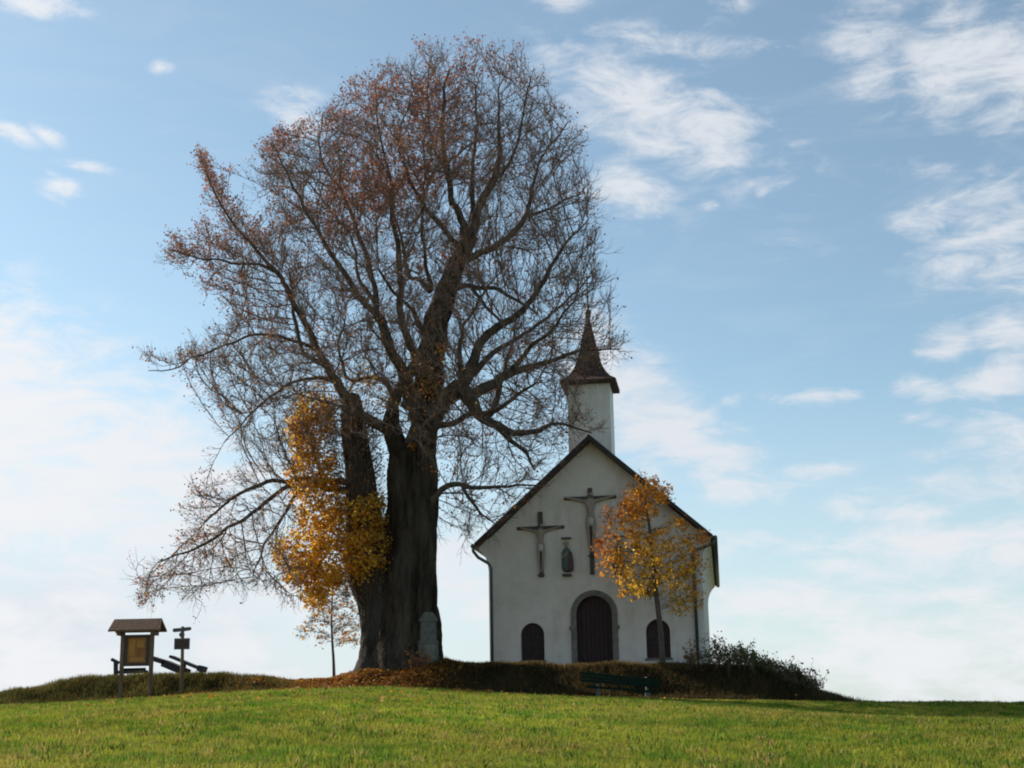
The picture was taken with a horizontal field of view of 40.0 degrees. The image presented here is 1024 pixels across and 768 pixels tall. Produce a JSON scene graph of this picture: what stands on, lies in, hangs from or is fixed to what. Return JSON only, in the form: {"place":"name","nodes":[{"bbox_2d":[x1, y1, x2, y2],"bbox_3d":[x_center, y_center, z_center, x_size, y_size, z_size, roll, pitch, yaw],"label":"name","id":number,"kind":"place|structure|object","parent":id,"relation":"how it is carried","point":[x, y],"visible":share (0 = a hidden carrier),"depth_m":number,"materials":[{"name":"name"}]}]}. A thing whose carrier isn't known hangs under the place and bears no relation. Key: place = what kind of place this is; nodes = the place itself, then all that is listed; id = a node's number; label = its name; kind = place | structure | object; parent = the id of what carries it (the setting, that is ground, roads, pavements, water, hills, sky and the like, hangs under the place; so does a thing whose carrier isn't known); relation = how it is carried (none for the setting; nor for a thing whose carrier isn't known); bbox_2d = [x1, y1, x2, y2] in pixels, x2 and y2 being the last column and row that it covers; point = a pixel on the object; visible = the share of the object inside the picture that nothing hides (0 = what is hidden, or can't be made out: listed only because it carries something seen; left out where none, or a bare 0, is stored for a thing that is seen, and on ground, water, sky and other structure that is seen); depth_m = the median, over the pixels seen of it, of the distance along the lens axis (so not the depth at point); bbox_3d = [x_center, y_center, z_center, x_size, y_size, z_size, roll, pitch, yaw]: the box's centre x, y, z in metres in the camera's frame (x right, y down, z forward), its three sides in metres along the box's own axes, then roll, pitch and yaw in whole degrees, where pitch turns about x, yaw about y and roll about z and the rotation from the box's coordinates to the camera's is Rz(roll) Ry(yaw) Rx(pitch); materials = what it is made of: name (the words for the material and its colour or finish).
{"place":"outdoors","nodes":[
{"label":"outdoors","id":0,"kind":"place"},
{"bbox_2d":[0,664,1023,767],"bbox_3d":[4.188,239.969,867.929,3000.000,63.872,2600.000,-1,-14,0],"label":"ground","id":1,"kind":"structure","parent":0,"point":[380,764],"depth_m":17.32,"materials":[{"name":"green plant"}]},
{"bbox_2d":[111,658,147,675],"bbox_3d":[-12.276,9.269,45.374,1.213,0.866,0.585,-1,-14,0],"label":"bench","id":2,"kind":"object","parent":1,"relation":"on","point":[126,670],"visible":0.65,"depth_m":45.14,"materials":[{"name":"brown wood"}]},
{"bbox_2d":[108,618,166,698],"bbox_3d":[-11.318,8.434,42.401,1.600,2.703,0.680,-2,-14,3],"label":"notice board","id":3,"kind":"object","parent":1,"relation":"on","point":[136,650],"visible":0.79,"depth_m":42.45,"materials":[{"name":"wood"}]},
{"bbox_2d":[0,671,305,703],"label":"weeds","id":4,"kind":"object","parent":1,"relation":"on","point":[21,695],"visible":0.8,"depth_m":43.09,"materials":[{"name":"green plant"}]},
{"bbox_2d":[154,656,190,672],"bbox_3d":[-11.093,9.217,45.554,1.236,0.844,0.900,-1,-14,0],"label":"lounger","id":5,"kind":"object","parent":1,"relation":"on","point":[170,665],"visible":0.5,"depth_m":45.15,"materials":[{"name":"brown wood"}]},
{"bbox_2d":[172,626,191,693],"bbox_3d":[-9.956,8.515,42.355,0.580,2.415,0.154,-1,-14,0],"label":"signpost","id":6,"kind":"object","parent":1,"relation":"on","point":[182,643],"visible":0.96,"depth_m":42.44,"materials":[{"name":"brown wood"}]},
{"bbox_2d":[169,655,207,672],"bbox_3d":[-10.501,9.235,45.650,1.134,0.870,0.750,-1,-14,0],"label":"lounger","id":7,"kind":"object","parent":1,"relation":"on","point":[200,668],"visible":0.66,"depth_m":45.38,"materials":[{"name":"brown wood"}]},
{"bbox_2d":[292,588,359,676],"bbox_3d":[-6.236,8.307,48.920,2.864,3.899,2.790,-1,-14,0],"label":"sapling","id":8,"kind":"object","parent":1,"relation":"on","point":[337,627],"visible":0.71,"depth_m":48.80,"materials":[{"name":"orange plant"}]},
{"bbox_2d":[275,658,469,688],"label":"fallen leaves","id":9,"kind":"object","parent":1,"relation":"on","point":[309,684],"depth_m":42.93,"materials":[{"name":"brown plant"}]},
{"bbox_2d":[122,27,633,673],"bbox_3d":[-4.263,-1.322,47.178,16.986,23.746,12.815,-1,-14,0],"label":"old tree","id":10,"kind":"object","parent":1,"relation":"on","point":[386,575],"visible":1,"depth_m":45.61,"materials":[{"name":"brown plant"}]},
{"bbox_2d":[402,644,431,670],"bbox_3d":[-2.912,8.396,43.233,0.996,0.865,0.764,-1,-14,0],"label":"shrub","id":11,"kind":"object","parent":1,"relation":"on","point":[411,661],"visible":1,"depth_m":43.19,"materials":[{"name":"brown plant"}]},
{"bbox_2d":[418,612,438,664],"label":"stone pillar","id":12,"kind":"structure","parent":1,"relation":"on","point":[428,621],"depth_m":43.77,"materials":[{"name":"stone"}]},
{"bbox_2d":[73,659,797,709],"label":"fallen leaves","id":13,"kind":"object","parent":1,"relation":"on","point":[404,670],"visible":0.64,"depth_m":42.82,"materials":[{"name":"brown plant"}]},
{"bbox_2d":[470,274,719,664],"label":"chapel","id":14,"kind":"structure","parent":1,"relation":"on","point":[581,614],"depth_m":47.95,"materials":[{"name":"paint"}]},
{"bbox_2d":[519,623,546,661],"bbox_3d":[0.710,8.760,47.653,0.920,1.315,0.250,-3,-14,8],"label":"window","id":15,"kind":"structure","parent":14,"relation":"in","point":[533,648],"depth_m":47.74,"materials":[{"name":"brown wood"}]},
{"bbox_2d":[517,512,563,576],"bbox_3d":[0.977,5.474,48.178,1.640,2.240,0.249,-3,-14,8],"label":"crucifix","id":16,"kind":"object","parent":14,"relation":"attached to","point":[540,530],"visible":1,"depth_m":48.21,"materials":[{"name":"brown wood"}]},
{"bbox_2d":[561,537,573,575],"bbox_3d":[1.881,5.883,47.953,0.424,1.310,0.368,-3,-14,8],"label":"statue","id":17,"kind":"object","parent":14,"relation":"attached to","point":[567,560],"visible":1,"depth_m":47.79,"materials":[{"name":"stone"}]},
{"bbox_2d":[564,488,615,574],"bbox_3d":[2.690,5.000,48.022,1.800,2.970,0.284,-3,-14,8],"label":"crucifix","id":18,"kind":"object","parent":14,"relation":"attached to","point":[590,500],"visible":0.97,"depth_m":48.08,"materials":[{"name":"wood"},{"name":"stone"}]},
{"bbox_2d":[577,596,612,663],"bbox_3d":[2.804,8.344,47.530,1.230,2.375,0.184,-3,-14,8],"label":"door","id":19,"kind":"structure","parent":14,"relation":"in","point":[594,614],"depth_m":47.55,"materials":[{"name":"brown wood"}]},
{"bbox_2d":[612,535,623,574],"bbox_3d":[3.593,5.795,47.712,0.424,1.310,0.368,-3,-14,8],"label":"statue","id":20,"kind":"object","parent":14,"relation":"attached to","point":[613,566],"visible":0.4,"depth_m":47.56,"materials":[{"name":"grey wood"}]},
{"bbox_2d":[645,620,672,660],"bbox_3d":[4.878,8.552,47.068,0.920,1.345,0.250,-3,-14,8],"label":"window","id":21,"kind":"structure","parent":14,"relation":"in","point":[651,631],"depth_m":47.15,"materials":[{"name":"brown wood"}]},
{"bbox_2d":[581,672,659,696],"bbox_3d":[3.243,9.031,41.815,2.362,1.001,0.615,-1,-14,0],"label":"bench","id":22,"kind":"object","parent":1,"relation":"on","point":[646,682],"visible":0.98,"depth_m":41.99,"materials":[{"name":"green paint"}]},
{"bbox_2d":[430,655,868,701],"bbox_3d":[4.099,9.061,43.323,13.284,1.750,2.986,-1,-14,0],"label":"hedge","id":23,"kind":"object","parent":1,"relation":"on","point":[725,693],"depth_m":42.90,"materials":[{"name":"green plant"}]},
{"bbox_2d":[590,469,711,662],"bbox_3d":[4.507,5.779,45.298,4.053,6.691,3.015,-1,-14,0],"label":"young tree","id":24,"kind":"object","parent":1,"relation":"on","point":[640,493],"visible":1,"depth_m":45.01,"materials":[{"name":"orange plant"}]},
{"bbox_2d":[682,639,700,664],"bbox_3d":[5.734,8.506,44.476,0.680,1.042,1.025,-1,-14,0],"label":"shrub","id":25,"kind":"object","parent":1,"relation":"on","point":[690,657],"visible":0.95,"depth_m":44.49,"materials":[{"name":"green plant"}]},
{"bbox_2d":[695,631,826,689],"bbox_3d":[7.778,8.729,44.062,4.039,2.013,2.432,-1,-14,0],"label":"bush","id":26,"kind":"object","parent":1,"relation":"on","point":[737,657],"visible":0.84,"depth_m":43.62,"materials":[{"name":"green plant"}]},
{"bbox_2d":[778,656,829,689],"bbox_3d":[8.975,8.975,43.372,1.429,1.216,1.050,-13,-18,42],"label":"shrub","id":27,"kind":"object","parent":1,"relation":"on","point":[810,670],"visible":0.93,"depth_m":43.23,"materials":[{"name":"green plant"}]},
{"bbox_2d":[0,0,1023,701],"label":"sky","id":28,"kind":"structure","parent":0,"point":[816,206],"materials":[{"name":"blue"}]}
]}

